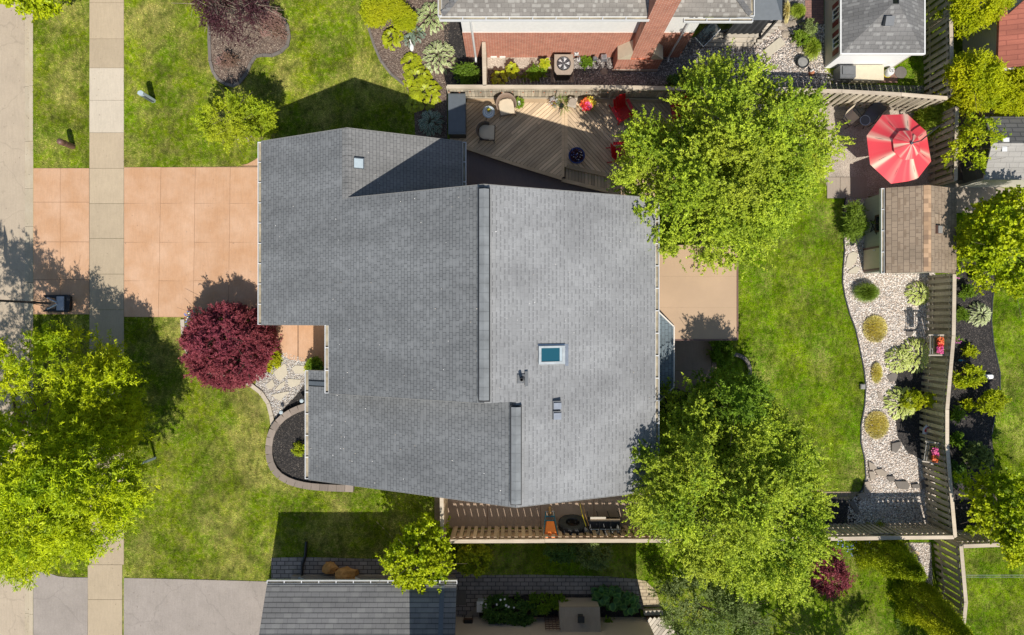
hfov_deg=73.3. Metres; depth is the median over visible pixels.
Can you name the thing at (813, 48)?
ornamental grass
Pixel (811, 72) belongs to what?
garden gnome
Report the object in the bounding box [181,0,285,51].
plum tree
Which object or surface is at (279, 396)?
flagstone
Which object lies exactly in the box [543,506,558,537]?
wheelbarrow
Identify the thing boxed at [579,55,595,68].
garden shrub
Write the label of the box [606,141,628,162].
adirondack chair
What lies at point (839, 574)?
purple maple
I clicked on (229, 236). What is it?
driveway joints
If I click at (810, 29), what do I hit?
garden shrub
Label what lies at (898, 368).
hosta
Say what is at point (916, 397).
gold shrub
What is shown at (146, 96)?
utility pedestal
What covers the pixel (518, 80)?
stepping stone
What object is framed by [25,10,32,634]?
kerb
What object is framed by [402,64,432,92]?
hosta
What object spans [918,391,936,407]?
gold shrub
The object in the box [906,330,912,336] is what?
garden stone
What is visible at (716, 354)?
garden shrub
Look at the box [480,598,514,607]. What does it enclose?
white peony
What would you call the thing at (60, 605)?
neighbour driveway apron
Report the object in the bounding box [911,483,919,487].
garden stone
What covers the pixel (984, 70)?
cedar shrub
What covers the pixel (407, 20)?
mound shrub
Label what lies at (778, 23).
side deck
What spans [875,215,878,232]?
window
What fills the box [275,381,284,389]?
flagstone
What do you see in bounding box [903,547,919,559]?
stone
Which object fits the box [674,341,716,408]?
back patio
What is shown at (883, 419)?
ornamental grass
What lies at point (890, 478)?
garden stone
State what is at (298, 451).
perennial
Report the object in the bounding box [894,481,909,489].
garden stone
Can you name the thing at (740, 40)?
wooden steps
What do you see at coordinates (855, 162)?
paved patio
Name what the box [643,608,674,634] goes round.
corner deck
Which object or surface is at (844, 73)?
barbecue cover
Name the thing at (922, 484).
garden stone
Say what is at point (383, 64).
bed edging
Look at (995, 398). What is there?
garden shrub
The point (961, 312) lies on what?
garden shrub
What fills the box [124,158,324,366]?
driveway
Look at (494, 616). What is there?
garden shrub
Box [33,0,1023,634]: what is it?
lawn
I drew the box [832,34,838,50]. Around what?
window
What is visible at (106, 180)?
sidewalk
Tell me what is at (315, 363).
porch shrub
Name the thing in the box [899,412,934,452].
bark chips
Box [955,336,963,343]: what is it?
flowering plant
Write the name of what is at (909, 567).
cedar
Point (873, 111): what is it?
patio chair
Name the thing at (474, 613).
neighbour patio slab
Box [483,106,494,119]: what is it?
side table
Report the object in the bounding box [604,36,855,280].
shade tree
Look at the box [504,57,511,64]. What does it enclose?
stepping stone
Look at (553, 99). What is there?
potted plant
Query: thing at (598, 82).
dark pebbles
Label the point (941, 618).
cedar
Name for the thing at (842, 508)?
corner soil
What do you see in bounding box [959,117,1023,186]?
pale shed
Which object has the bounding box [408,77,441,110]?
hosta
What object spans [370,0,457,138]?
hosta bed
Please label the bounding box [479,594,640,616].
neighbour bed
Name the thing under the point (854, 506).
garden stone
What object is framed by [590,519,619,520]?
plank
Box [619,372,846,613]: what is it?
shade tree
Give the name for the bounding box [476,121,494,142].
wicker chair
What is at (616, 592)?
broad leaf plant
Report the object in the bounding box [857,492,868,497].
garden stone
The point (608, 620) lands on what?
garden shrub
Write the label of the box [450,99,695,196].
wooden deck
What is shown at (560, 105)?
potted plant
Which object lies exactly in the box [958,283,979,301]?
garden shrub
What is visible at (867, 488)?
garden stone
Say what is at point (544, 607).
garden shrub
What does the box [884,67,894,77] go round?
propane tank
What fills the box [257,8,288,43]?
azalea shrub
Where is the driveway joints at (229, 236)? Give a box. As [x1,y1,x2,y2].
[158,165,298,358]
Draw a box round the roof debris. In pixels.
[275,143,633,495]
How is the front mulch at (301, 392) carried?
on the front river rock at (272, 390)
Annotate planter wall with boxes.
[265,403,354,491]
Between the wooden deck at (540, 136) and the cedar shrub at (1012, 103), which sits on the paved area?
the cedar shrub at (1012, 103)
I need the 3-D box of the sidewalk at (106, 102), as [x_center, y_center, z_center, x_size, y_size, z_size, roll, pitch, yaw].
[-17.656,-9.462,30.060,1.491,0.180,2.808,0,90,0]
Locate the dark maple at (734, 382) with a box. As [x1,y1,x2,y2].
[673,365,779,443]
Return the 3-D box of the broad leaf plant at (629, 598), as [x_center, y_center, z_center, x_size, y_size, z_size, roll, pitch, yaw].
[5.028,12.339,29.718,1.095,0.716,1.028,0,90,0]
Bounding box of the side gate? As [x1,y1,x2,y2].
[440,498,447,538]
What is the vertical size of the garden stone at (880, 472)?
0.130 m
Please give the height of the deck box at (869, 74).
0.545 m
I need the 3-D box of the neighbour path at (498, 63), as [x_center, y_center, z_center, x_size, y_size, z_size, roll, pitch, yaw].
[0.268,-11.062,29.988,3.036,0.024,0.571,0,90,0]
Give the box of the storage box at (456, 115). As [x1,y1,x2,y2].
[448,93,465,137]
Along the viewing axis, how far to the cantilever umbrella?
27.70 m
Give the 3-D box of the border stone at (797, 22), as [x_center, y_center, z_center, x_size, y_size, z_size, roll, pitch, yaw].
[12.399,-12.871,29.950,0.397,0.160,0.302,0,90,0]
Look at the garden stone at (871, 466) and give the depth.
29.87 m
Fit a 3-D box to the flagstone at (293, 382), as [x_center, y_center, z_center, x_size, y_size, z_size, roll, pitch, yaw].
[-9.464,2.857,29.973,0.571,0.055,0.375,0,90,0]
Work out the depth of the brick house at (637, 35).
26.57 m
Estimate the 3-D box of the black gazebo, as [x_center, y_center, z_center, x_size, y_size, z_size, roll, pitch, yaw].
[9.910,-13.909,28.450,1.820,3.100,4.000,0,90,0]
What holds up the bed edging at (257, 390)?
on the lawn at (255, 402)
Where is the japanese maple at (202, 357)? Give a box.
[176,300,282,399]
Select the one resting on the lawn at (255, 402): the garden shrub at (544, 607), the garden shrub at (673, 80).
the garden shrub at (673, 80)
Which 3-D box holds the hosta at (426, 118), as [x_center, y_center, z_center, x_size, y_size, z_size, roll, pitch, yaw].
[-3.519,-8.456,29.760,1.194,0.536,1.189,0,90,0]
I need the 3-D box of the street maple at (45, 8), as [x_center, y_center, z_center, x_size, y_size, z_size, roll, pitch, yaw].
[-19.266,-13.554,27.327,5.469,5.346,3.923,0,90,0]
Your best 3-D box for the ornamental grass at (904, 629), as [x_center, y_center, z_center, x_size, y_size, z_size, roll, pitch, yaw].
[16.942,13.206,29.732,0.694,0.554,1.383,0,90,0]
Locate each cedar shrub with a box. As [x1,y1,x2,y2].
[933,44,1012,118]
[934,0,1015,40]
[964,66,1023,120]
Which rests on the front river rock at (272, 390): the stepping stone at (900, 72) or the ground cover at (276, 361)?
the ground cover at (276, 361)
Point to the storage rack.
(603, 526)
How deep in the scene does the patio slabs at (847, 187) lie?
29.95 m
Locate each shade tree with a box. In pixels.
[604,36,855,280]
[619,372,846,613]
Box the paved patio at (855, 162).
[701,104,932,195]
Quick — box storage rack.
[587,511,621,535]
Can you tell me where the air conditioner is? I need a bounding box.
[551,54,573,82]
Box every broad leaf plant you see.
[490,70,508,84]
[505,62,519,78]
[539,58,550,70]
[591,584,611,606]
[599,585,624,611]
[618,591,640,615]
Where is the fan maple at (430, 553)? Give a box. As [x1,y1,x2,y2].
[373,511,466,594]
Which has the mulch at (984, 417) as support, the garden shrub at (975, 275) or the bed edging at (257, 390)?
the garden shrub at (975, 275)
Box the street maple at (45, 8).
[0,0,71,22]
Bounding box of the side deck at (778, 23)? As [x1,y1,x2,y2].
[755,20,781,46]
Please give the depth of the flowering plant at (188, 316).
29.76 m
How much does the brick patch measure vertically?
0.030 m
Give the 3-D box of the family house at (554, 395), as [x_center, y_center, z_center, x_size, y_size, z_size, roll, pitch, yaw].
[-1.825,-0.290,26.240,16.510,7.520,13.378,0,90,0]
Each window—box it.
[832,5,838,22]
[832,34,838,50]
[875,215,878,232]
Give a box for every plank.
[590,517,605,518]
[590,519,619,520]
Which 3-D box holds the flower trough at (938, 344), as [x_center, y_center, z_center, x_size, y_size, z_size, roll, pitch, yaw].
[17.634,1.148,28.379,0.377,0.402,0.729,0,90,0]
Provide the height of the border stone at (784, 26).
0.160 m
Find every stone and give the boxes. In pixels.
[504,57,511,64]
[516,75,523,83]
[529,58,535,65]
[600,68,607,75]
[778,22,787,29]
[781,31,790,37]
[787,21,795,27]
[792,18,800,24]
[845,252,857,267]
[848,266,859,272]
[848,501,859,512]
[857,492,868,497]
[863,481,871,492]
[867,461,876,469]
[868,471,875,480]
[874,469,886,475]
[877,392,883,400]
[886,476,894,481]
[887,372,897,381]
[891,441,900,452]
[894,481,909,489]
[895,67,906,78]
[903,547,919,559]
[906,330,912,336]
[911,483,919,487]
[919,479,928,488]
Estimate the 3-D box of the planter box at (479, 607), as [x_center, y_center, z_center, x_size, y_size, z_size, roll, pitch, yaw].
[-1.286,12.430,29.775,0.460,0.450,0.460,0,90,0]
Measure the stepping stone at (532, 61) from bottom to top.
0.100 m
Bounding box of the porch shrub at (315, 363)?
[304,355,324,372]
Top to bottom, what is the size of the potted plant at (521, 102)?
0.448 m
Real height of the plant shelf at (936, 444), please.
0.225 m
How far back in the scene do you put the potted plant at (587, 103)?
29.09 m
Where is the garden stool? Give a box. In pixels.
[567,97,576,109]
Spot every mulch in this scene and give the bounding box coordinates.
[273,410,341,484]
[277,382,304,417]
[444,22,482,84]
[895,367,938,459]
[947,262,998,532]
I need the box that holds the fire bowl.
[797,56,808,68]
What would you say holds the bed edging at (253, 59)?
on the lawn at (255, 402)
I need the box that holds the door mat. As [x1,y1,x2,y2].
[456,590,465,604]
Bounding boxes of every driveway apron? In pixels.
[33,168,88,313]
[33,570,87,634]
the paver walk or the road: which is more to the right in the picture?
the paver walk
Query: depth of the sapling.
27.21 m
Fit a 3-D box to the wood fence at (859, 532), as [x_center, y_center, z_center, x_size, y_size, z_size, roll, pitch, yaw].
[12.455,9.069,29.089,11.371,1.812,0.195,-1,90,0]
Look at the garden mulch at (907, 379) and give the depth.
29.97 m
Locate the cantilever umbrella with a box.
[867,114,945,183]
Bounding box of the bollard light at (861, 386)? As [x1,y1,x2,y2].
[859,384,864,388]
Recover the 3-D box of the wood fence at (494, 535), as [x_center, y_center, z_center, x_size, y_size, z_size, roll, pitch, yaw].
[2.140,9.155,29.089,9.406,1.812,0.183,0,90,0]
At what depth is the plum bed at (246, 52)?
29.97 m
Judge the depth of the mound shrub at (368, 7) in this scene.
29.28 m
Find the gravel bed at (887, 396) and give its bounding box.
[843,197,936,525]
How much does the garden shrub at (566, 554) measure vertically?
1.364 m
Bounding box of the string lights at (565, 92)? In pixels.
[448,91,685,92]
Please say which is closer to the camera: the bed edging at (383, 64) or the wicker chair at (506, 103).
the wicker chair at (506, 103)
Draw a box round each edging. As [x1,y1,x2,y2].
[180,319,274,425]
[207,17,290,87]
[365,18,404,85]
[734,353,751,374]
[842,197,866,496]
[991,279,1000,433]
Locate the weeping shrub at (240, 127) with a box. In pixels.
[189,73,278,157]
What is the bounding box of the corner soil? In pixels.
[819,499,856,525]
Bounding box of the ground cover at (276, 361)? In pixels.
[266,347,282,373]
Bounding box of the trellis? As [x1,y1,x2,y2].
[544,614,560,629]
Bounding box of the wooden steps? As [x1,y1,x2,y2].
[704,33,758,46]
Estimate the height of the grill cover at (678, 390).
1.000 m
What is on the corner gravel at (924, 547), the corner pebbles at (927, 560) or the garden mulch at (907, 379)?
the corner pebbles at (927, 560)
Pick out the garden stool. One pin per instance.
(572, 101)
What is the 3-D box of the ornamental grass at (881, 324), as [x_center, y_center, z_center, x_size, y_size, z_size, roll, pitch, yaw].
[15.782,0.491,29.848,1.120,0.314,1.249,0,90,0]
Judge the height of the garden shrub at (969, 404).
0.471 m
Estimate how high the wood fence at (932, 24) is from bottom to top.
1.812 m
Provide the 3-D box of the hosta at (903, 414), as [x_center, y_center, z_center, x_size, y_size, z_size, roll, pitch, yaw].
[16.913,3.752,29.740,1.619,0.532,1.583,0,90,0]
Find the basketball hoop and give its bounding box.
[0,295,72,311]
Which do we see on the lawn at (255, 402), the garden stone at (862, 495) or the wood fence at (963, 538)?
the wood fence at (963, 538)
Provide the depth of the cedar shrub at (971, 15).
27.34 m
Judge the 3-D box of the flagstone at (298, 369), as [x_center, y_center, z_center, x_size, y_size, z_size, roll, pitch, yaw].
[-9.277,2.259,29.973,0.625,0.055,0.357,0,90,0]
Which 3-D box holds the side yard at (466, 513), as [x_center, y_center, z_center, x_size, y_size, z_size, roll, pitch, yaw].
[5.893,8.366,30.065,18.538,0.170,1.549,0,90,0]
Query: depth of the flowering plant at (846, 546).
29.71 m
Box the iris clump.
[910,102,954,140]
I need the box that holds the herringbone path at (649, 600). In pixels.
[637,579,660,606]
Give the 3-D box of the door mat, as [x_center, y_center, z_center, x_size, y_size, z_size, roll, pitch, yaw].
[-2.250,12.205,29.968,0.500,0.025,0.640,0,90,0]
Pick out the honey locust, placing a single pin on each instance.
(29, 484)
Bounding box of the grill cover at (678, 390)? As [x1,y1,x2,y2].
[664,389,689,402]
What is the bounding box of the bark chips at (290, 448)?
[273,413,319,483]
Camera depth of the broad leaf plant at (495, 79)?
29.60 m
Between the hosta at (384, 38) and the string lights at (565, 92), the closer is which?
the string lights at (565, 92)
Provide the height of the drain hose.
0.170 m
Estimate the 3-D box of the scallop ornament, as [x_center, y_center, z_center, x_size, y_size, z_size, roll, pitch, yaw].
[20.677,2.563,29.892,0.490,0.205,0.225,0,90,0]
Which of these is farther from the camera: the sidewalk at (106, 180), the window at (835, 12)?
the sidewalk at (106, 180)
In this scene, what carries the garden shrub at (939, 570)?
on the lawn at (255, 402)
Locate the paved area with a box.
[956,84,1021,180]
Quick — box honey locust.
[0,318,161,590]
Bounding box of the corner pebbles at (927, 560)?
[907,542,932,584]
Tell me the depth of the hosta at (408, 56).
29.77 m
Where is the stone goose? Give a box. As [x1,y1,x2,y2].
[409,39,413,50]
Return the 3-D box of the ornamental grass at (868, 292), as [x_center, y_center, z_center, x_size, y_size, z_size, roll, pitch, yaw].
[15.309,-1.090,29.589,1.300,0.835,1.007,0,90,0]
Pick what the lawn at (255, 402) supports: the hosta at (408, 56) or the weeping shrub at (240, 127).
the weeping shrub at (240, 127)
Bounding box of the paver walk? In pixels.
[271,557,644,616]
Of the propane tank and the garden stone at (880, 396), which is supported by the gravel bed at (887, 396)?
the garden stone at (880, 396)
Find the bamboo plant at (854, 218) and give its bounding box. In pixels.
[838,199,875,245]
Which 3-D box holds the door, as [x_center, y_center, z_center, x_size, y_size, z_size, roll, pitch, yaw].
[15.299,-2.494,29.060,0.078,1.880,1.000,0,90,0]
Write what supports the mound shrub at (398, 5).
on the hosta bed at (441, 108)
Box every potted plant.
[515,97,523,108]
[548,96,560,108]
[550,93,570,114]
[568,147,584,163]
[580,96,595,111]
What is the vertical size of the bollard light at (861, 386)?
0.160 m
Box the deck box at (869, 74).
[848,65,883,83]
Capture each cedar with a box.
[845,517,927,582]
[887,579,974,634]
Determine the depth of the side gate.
28.18 m
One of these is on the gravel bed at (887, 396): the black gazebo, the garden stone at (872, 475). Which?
the garden stone at (872, 475)
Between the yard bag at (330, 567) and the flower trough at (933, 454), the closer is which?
the flower trough at (933, 454)
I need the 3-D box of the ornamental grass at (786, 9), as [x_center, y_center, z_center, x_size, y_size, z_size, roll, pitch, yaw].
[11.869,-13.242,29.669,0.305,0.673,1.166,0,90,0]
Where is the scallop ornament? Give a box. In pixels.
[985,374,993,378]
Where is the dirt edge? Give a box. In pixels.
[942,180,1022,212]
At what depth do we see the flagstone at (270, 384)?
29.95 m
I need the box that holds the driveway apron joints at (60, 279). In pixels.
[33,279,88,279]
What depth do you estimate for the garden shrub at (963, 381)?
29.13 m
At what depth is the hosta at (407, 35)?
29.79 m
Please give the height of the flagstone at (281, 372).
0.055 m
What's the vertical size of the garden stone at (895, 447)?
0.130 m
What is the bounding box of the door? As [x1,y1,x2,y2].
[863,246,878,271]
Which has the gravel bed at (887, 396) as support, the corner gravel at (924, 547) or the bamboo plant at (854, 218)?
the bamboo plant at (854, 218)
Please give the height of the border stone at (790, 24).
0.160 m
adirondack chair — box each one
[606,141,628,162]
[609,93,636,125]
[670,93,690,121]
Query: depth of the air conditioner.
29.15 m
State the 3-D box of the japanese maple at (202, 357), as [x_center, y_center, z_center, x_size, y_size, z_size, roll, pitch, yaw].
[-11.899,1.260,29.042,5.314,4.185,4.057,27,90,0]
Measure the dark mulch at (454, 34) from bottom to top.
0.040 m
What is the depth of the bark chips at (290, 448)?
29.82 m
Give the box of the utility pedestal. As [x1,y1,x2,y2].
[137,90,155,102]
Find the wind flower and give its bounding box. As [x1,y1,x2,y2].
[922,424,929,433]
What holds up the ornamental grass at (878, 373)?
on the gravel bed at (887, 396)
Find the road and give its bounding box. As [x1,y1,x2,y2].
[0,2,25,634]
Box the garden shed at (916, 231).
[863,185,956,273]
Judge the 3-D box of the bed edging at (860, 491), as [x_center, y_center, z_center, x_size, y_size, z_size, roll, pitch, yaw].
[14.936,1.271,30.000,0.766,0.100,13.061,-4,90,0]
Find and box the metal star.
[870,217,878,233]
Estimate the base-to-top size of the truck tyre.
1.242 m
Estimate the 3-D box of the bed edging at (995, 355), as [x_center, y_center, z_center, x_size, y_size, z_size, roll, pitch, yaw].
[21.062,1.510,30.000,0.425,0.100,7.150,0,90,0]
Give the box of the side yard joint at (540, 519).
[448,489,822,527]
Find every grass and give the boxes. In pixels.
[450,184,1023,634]
[783,0,790,22]
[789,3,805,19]
[803,37,821,60]
[828,55,938,94]
[851,282,880,302]
[863,315,887,342]
[864,411,889,439]
[871,362,882,383]
[896,609,909,634]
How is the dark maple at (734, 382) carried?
on the lawn at (255, 402)
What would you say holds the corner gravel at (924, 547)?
on the lawn at (255, 402)
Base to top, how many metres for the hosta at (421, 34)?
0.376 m
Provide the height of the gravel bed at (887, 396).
0.120 m
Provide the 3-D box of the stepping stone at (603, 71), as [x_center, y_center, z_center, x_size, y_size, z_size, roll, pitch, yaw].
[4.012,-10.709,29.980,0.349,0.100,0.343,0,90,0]
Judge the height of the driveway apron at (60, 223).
0.176 m
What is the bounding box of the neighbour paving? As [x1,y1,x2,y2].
[805,0,823,23]
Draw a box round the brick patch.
[879,69,896,82]
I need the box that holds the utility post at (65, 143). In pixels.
[57,138,75,148]
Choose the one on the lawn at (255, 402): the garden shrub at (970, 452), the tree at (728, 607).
the tree at (728, 607)
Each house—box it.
[258,127,674,507]
[259,575,653,634]
[438,0,754,71]
[963,0,1023,72]
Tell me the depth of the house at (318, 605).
27.09 m
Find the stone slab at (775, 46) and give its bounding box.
[763,37,785,57]
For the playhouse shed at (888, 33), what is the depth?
27.90 m
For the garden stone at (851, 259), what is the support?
on the gravel bed at (887, 396)
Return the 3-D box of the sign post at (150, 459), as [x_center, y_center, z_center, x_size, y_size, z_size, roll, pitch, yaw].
[-15.999,6.116,29.200,1.010,1.600,0.120,0,90,0]
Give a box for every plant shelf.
[922,441,941,463]
[928,334,945,355]
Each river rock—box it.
[256,352,324,418]
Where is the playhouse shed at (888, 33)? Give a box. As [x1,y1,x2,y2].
[824,0,925,67]
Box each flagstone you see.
[266,379,274,388]
[272,391,288,400]
[274,364,287,380]
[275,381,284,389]
[288,379,300,386]
[292,365,304,373]
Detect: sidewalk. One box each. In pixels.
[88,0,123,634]
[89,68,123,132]
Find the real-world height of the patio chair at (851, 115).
1.036 m
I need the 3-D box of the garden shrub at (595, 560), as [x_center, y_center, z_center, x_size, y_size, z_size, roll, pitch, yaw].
[3.513,10.013,29.316,1.913,1.461,1.444,0,90,0]
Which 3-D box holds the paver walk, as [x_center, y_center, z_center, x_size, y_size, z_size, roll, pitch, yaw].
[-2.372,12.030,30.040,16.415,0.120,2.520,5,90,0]
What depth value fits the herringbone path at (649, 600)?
29.98 m
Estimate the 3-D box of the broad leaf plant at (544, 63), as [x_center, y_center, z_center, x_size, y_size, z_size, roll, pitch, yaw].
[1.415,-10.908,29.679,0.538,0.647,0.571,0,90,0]
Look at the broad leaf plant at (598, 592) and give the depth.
29.50 m
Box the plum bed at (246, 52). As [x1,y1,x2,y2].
[211,0,286,83]
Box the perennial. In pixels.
[290,441,304,456]
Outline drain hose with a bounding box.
[300,541,307,575]
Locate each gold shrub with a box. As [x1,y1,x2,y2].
[897,387,923,410]
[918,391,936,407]
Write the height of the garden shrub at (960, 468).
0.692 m
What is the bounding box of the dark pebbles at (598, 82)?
[574,40,703,84]
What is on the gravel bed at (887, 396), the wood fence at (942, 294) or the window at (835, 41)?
the wood fence at (942, 294)
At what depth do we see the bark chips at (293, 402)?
29.95 m
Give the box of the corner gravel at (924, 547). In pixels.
[905,543,932,585]
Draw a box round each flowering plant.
[184,310,193,324]
[827,540,869,557]
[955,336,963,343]
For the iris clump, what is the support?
on the lawn at (255, 402)
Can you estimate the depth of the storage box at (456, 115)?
28.86 m
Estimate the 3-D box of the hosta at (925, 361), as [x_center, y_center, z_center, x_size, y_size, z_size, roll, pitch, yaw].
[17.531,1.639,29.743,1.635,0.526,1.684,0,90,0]
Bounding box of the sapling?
[938,99,1011,186]
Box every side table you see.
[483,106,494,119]
[855,115,869,127]
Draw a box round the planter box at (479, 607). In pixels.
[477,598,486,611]
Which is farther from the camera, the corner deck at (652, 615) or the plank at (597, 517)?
the corner deck at (652, 615)
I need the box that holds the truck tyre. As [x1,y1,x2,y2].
[558,514,586,535]
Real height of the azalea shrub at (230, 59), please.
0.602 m
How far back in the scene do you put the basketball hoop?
29.74 m
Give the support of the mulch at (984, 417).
on the lawn at (255, 402)
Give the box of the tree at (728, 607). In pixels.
[647,570,793,634]
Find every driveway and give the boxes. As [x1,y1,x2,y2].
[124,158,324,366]
[124,578,266,634]
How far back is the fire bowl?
29.73 m
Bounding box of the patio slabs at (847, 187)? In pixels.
[827,177,866,197]
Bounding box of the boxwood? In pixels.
[450,62,481,84]
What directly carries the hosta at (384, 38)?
on the hosta bed at (441, 108)
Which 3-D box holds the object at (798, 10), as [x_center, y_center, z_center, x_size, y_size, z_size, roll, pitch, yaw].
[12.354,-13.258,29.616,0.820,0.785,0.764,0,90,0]
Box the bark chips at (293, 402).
[276,389,304,418]
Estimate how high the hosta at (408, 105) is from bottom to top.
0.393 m
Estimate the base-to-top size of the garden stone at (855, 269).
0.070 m
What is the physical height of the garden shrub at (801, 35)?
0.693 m
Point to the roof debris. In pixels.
(443, 369)
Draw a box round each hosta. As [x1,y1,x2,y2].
[381,27,403,50]
[400,52,422,72]
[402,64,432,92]
[403,33,415,46]
[405,97,420,113]
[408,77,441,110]
[409,26,425,42]
[416,1,446,34]
[418,110,444,135]
[422,40,456,73]
[883,386,915,420]
[884,346,911,373]
[896,336,928,373]
[904,281,929,305]
[966,301,992,326]
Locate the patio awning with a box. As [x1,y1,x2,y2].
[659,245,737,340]
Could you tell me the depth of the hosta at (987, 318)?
29.70 m
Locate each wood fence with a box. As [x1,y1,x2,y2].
[446,85,787,100]
[450,525,670,542]
[482,42,487,97]
[676,522,953,540]
[793,89,947,111]
[919,273,956,537]
[923,0,953,97]
[928,106,958,185]
[933,539,967,630]
[942,528,1019,547]
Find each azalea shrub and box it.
[214,51,239,68]
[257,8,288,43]
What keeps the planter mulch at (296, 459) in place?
on the lawn at (255, 402)
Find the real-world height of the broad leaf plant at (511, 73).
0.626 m
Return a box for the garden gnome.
[808,69,814,75]
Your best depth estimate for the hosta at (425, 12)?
29.68 m
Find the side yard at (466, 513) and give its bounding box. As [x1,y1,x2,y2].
[435,492,859,526]
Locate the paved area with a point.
(960, 169)
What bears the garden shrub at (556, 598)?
on the neighbour bed at (609, 613)
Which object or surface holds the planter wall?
on the lawn at (255, 402)
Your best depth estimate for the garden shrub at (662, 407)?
29.13 m
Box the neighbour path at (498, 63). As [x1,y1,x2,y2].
[487,57,552,69]
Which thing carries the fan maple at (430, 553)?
on the lawn at (255, 402)
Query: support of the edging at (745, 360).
on the lawn at (255, 402)
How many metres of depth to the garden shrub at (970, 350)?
29.63 m
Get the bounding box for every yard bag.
[322,561,338,573]
[335,566,358,578]
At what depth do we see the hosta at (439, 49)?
29.72 m
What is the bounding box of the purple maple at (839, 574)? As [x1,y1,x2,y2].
[802,546,858,613]
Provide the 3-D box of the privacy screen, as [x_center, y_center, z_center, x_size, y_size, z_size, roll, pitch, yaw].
[8.128,-11.784,28.947,0.455,2.110,1.641,45,90,0]
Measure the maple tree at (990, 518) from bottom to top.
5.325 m
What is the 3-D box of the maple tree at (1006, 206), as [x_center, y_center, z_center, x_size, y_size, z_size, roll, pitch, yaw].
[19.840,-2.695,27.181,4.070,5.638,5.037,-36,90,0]
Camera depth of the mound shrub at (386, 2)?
29.20 m
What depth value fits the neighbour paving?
29.97 m
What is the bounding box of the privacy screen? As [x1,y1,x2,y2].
[695,23,720,53]
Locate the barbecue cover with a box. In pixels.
[833,65,855,82]
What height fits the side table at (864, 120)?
0.496 m
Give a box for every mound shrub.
[358,0,390,28]
[377,0,402,16]
[385,0,406,21]
[389,3,417,32]
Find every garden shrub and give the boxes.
[455,538,493,578]
[476,592,514,624]
[503,591,539,626]
[516,63,547,83]
[527,592,554,615]
[543,535,577,565]
[549,593,570,610]
[575,537,613,571]
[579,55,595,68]
[604,615,614,622]
[659,403,682,415]
[664,69,693,93]
[706,341,735,368]
[791,29,810,46]
[799,17,817,36]
[935,564,950,584]
[949,405,967,424]
[949,430,966,449]
[951,459,967,487]
[952,363,987,389]
[956,305,970,322]
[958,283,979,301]
[958,397,976,412]
[960,440,995,468]
[961,342,981,358]
[968,269,983,282]
[973,386,1011,416]
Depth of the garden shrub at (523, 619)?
29.16 m
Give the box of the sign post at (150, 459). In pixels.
[126,457,155,463]
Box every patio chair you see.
[836,103,861,128]
[862,102,887,126]
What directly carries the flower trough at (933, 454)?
on the plant shelf at (936, 444)
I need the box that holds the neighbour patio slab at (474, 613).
[456,606,478,616]
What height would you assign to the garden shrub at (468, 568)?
1.565 m
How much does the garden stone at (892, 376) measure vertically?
0.070 m
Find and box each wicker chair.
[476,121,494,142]
[496,92,516,117]
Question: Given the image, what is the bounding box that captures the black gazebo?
[722,0,781,38]
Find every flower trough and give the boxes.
[928,445,939,462]
[934,337,944,353]
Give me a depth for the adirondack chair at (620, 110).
29.14 m
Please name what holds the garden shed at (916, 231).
on the lawn at (255, 402)
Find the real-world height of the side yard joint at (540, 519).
0.106 m
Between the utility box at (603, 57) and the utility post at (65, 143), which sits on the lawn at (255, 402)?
the utility post at (65, 143)
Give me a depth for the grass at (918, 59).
29.98 m
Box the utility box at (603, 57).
[600,54,606,62]
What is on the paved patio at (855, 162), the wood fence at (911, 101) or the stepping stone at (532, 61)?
the wood fence at (911, 101)
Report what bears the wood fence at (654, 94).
on the lawn at (255, 402)
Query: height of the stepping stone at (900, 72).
0.055 m
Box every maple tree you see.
[945,184,1023,314]
[953,462,1023,569]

